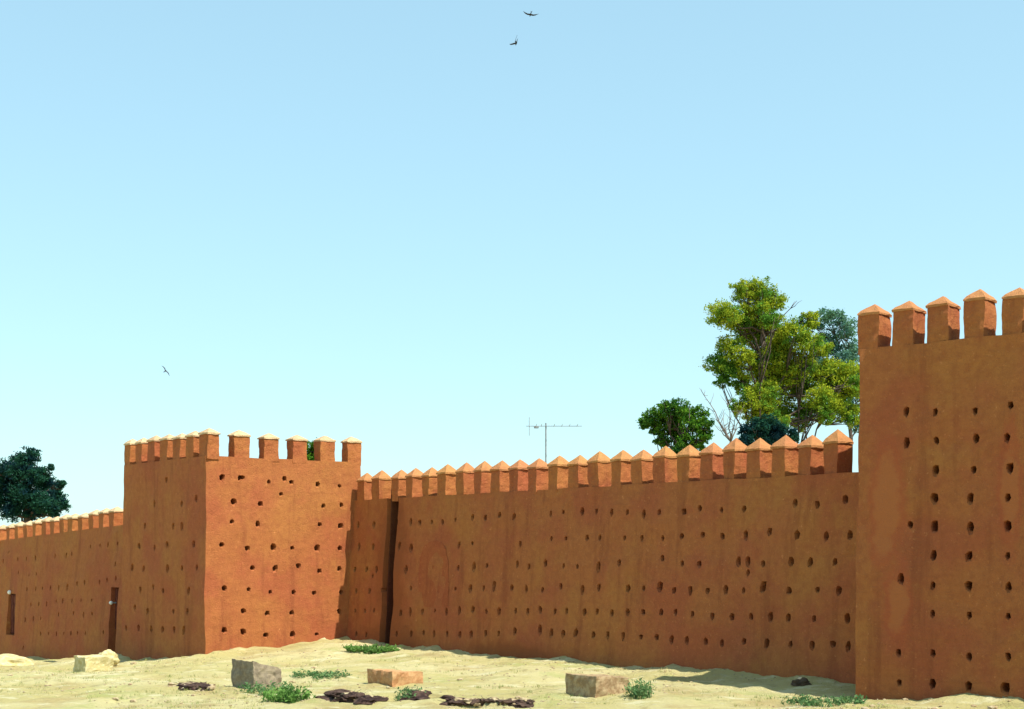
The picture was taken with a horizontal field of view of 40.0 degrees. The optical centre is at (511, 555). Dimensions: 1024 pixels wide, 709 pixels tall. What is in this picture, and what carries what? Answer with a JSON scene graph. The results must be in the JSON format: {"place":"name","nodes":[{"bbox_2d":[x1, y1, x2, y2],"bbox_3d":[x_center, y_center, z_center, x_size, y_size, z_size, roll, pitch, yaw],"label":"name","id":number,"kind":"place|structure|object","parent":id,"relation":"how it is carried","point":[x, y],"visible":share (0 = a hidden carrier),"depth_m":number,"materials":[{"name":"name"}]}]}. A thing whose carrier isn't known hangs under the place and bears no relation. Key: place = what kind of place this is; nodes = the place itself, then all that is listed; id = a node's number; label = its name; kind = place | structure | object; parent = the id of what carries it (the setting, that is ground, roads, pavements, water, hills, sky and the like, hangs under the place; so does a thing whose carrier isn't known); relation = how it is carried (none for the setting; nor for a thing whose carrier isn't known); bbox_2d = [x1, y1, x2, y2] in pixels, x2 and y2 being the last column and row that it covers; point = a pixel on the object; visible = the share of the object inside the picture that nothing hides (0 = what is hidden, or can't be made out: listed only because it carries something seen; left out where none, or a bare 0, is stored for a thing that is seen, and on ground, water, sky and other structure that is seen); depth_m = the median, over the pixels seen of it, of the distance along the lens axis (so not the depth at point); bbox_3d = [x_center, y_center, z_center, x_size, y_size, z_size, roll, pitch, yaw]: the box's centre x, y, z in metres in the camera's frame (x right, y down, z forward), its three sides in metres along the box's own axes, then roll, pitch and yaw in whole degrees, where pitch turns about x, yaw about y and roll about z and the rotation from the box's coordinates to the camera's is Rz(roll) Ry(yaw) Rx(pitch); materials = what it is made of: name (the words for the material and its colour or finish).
{"place":"outdoors","nodes":[
{"label":"outdoors","id":0,"kind":"place"},
{"bbox_2d":[0,636,1023,708],"bbox_3d":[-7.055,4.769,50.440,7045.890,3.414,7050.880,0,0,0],"label":"ground","id":1,"kind":"structure","parent":0,"point":[356,664],"depth_m":38.35,"materials":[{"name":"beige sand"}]},
{"bbox_2d":[0,654,33,666],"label":"earth mound","id":2,"kind":"object","parent":1,"relation":"on","point":[9,660],"visible":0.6,"depth_m":58.62,"materials":[{"name":"beige sand"}]},
{"bbox_2d":[0,446,70,522],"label":"tree","id":3,"kind":"object","parent":1,"relation":"on","point":[23,484],"visible":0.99,"depth_m":91.33,"materials":[{"name":"green plant"}]},
{"bbox_2d":[0,507,122,658],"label":"curtain wall","id":4,"kind":"structure","parent":1,"relation":"on","point":[61,578],"depth_m":66.59,"materials":[{"name":"paint"}]},
{"bbox_2d":[115,588,118,628],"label":"door","id":5,"kind":"structure","parent":4,"relation":"in","point":[116,589],"depth_m":62.05,"materials":[{"name":"brown wood"}]},
{"bbox_2d":[73,654,113,671],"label":"masonry block","id":6,"kind":"object","parent":1,"relation":"on","point":[90,663],"depth_m":48.09,"materials":[{"name":"beige stone"}]},
{"bbox_2d":[99,649,119,665],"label":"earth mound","id":7,"kind":"object","parent":1,"relation":"on","point":[107,652],"visible":0.43,"depth_m":50.43,"materials":[{"name":"beige sand"}]},
{"bbox_2d":[168,680,215,690],"bbox_3d":[-8.733,3.624,38.656,0.854,0.362,2.666,0,0,-38],"label":"rubble heap","id":8,"kind":"object","parent":1,"relation":"on","point":[195,686],"visible":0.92,"depth_m":38.25,"materials":[{"name":"brown stone"}]},
{"bbox_2d":[121,428,361,659],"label":"square tower","id":9,"kind":"structure","parent":1,"relation":"on","point":[237,546],"depth_m":53.50,"materials":[{"name":"paint"}]},
{"bbox_2d":[231,659,281,689],"bbox_3d":[-6.858,3.242,37.814,0.939,0.923,1.227,0,0,-40],"label":"masonry block","id":10,"kind":"object","parent":1,"relation":"on","point":[250,672],"depth_m":37.42,"materials":[{"name":"beige stone"}]},
{"bbox_2d":[238,680,298,695],"bbox_3d":[-6.350,3.472,36.694,1.604,0.431,1.213,0,0,0],"label":"weed clump","id":11,"kind":"object","parent":1,"relation":"on","point":[261,690],"visible":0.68,"depth_m":36.70,"materials":[{"name":"green plant"}]},
{"bbox_2d":[261,685,294,701],"bbox_3d":[-5.662,3.375,34.125,0.837,0.501,0.787,0,0,41],"label":"weed clump","id":12,"kind":"object","parent":1,"relation":"on","point":[273,697],"visible":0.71,"depth_m":33.98,"materials":[{"name":"green plant"}]},
{"bbox_2d":[279,685,315,702],"bbox_3d":[-5.176,3.339,33.870,0.902,0.462,0.882,0,0,0],"label":"weed clump","id":13,"kind":"object","parent":1,"relation":"on","point":[294,696],"visible":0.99,"depth_m":33.76,"materials":[{"name":"green plant"}]},
{"bbox_2d":[307,437,316,460],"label":"tree","id":14,"kind":"object","parent":1,"relation":"on","point":[310,451],"visible":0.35,"depth_m":69.77,"materials":[{"name":"green plant"}]},
{"bbox_2d":[289,669,351,679],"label":"weed clump","id":15,"kind":"object","parent":1,"relation":"on","point":[321,675],"visible":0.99,"depth_m":40.73,"materials":[{"name":"green plant"}]},
{"bbox_2d":[315,688,365,702],"bbox_3d":[-4.210,3.568,34.898,1.826,0.511,0.930,0,0,41],"label":"rubble heap","id":16,"kind":"object","parent":1,"relation":"on","point":[344,695],"visible":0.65,"depth_m":34.60,"materials":[{"name":"brown stone"}]},
{"bbox_2d":[342,642,401,653],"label":"grass patch","id":17,"kind":"object","parent":1,"relation":"on","point":[372,649],"visible":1,"depth_m":49.92,"materials":[{"name":"green plant"}]},
{"bbox_2d":[353,689,431,704],"bbox_3d":[-2.900,3.533,33.761,0.980,0.524,2.644,0,0,45],"label":"rubble heap","id":18,"kind":"object","parent":1,"relation":"on","point":[372,699],"visible":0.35,"depth_m":33.23,"materials":[{"name":"brown stone"}]},
{"bbox_2d":[394,685,425,700],"bbox_3d":[-2.509,3.417,34.359,0.700,0.503,0.611,0,0,-44],"label":"weed clump","id":19,"kind":"object","parent":18,"relation":"on","point":[405,691],"visible":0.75,"depth_m":34.36,"materials":[{"name":"green plant"}]},
{"bbox_2d":[367,669,422,686],"bbox_3d":[-3.214,3.390,38.512,1.092,0.579,1.296,0,0,-38],"label":"masonry block","id":20,"kind":"object","parent":1,"relation":"on","point":[392,678],"depth_m":38.08,"materials":[{"name":"orange stone"}]},
{"bbox_2d":[439,695,480,707],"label":"rubble heap","id":21,"kind":"object","parent":1,"relation":"on","point":[451,700],"visible":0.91,"depth_m":32.81,"materials":[{"name":"brown stone"}]},
{"bbox_2d":[479,696,534,707],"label":"rubble heap","id":22,"kind":"object","parent":1,"relation":"on","point":[521,702],"visible":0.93,"depth_m":32.48,"materials":[{"name":"brown stone"}]},
{"bbox_2d":[7,640,1009,708],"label":"pebbles","id":23,"kind":"object","parent":1,"relation":"on","point":[518,697],"visible":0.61,"depth_m":37.00,"materials":[{"name":"beige stone"}]},
{"bbox_2d":[565,673,629,697],"bbox_3d":[2.055,3.201,34.133,1.150,0.679,1.195,0,0,-39],"label":"masonry block","id":24,"kind":"object","parent":1,"relation":"on","point":[593,685],"depth_m":33.75,"materials":[{"name":"beige stone"}]},
{"bbox_2d":[346,429,858,683],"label":"curtain wall","id":25,"kind":"structure","parent":1,"relation":"on","point":[736,555],"depth_m":42.90,"materials":[{"name":"paint"}]},
{"bbox_2d":[622,678,654,699],"bbox_3d":[2.987,3.135,33.044,0.786,0.523,0.754,0,0,15],"label":"bush","id":26,"kind":"object","parent":1,"relation":"on","point":[636,690],"visible":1,"depth_m":32.89,"materials":[{"name":"green plant"}]},
{"bbox_2d":[637,396,714,453],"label":"round tree","id":27,"kind":"object","parent":1,"relation":"on","point":[670,421],"visible":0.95,"depth_m":55.87,"materials":[{"name":"green plant"}]},
{"bbox_2d":[700,389,745,442],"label":"leafless tree","id":28,"kind":"object","parent":1,"relation":"on","point":[726,435],"visible":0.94,"depth_m":58.95,"materials":[{"name":"grey plant"}]},
{"bbox_2d":[737,412,801,445],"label":"bushy tree","id":29,"kind":"object","parent":1,"relation":"on","point":[771,430],"visible":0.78,"depth_m":57.74,"materials":[{"name":"green plant"}]},
{"bbox_2d":[698,275,859,442],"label":"clumped tree","id":30,"kind":"object","parent":1,"relation":"on","point":[772,367],"visible":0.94,"depth_m":61.54,"materials":[{"name":"green plant"}]},
{"bbox_2d":[791,677,811,685],"bbox_3d":[7.421,3.260,36.206,0.541,0.285,0.314,0,0,0],"label":"stone","id":31,"kind":"object","parent":1,"relation":"on","point":[801,681],"visible":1,"depth_m":36.11,"materials":[{"name":"grey stone"}]},
{"bbox_2d":[781,693,868,706],"bbox_3d":[7.105,3.319,31.948,1.935,0.351,1.260,0,0,16],"label":"weed clump","id":32,"kind":"object","parent":1,"relation":"on","point":[838,701],"visible":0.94,"depth_m":31.88,"materials":[{"name":"green plant"}]},
{"bbox_2d":[810,306,859,449],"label":"tree","id":33,"kind":"object","parent":1,"relation":"on","point":[849,351],"visible":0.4,"depth_m":73.73,"materials":[{"name":"green plant"}]},
{"bbox_2d":[855,287,1023,699],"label":"square tower","id":34,"kind":"structure","parent":1,"relation":"on","point":[939,563],"depth_m":33.20,"materials":[{"name":"paint"}]},
{"bbox_2d":[0,0,1023,525],"label":"sky","id":35,"kind":"structure","parent":0,"point":[410,231],"materials":[{"name":"blue"}]},
{"bbox_2d":[529,417,577,462],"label":"television antenna","id":36,"kind":"object","parent":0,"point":[536,426],"visible":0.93,"depth_m":51.98,"materials":[{"name":"metal"}]}
]}

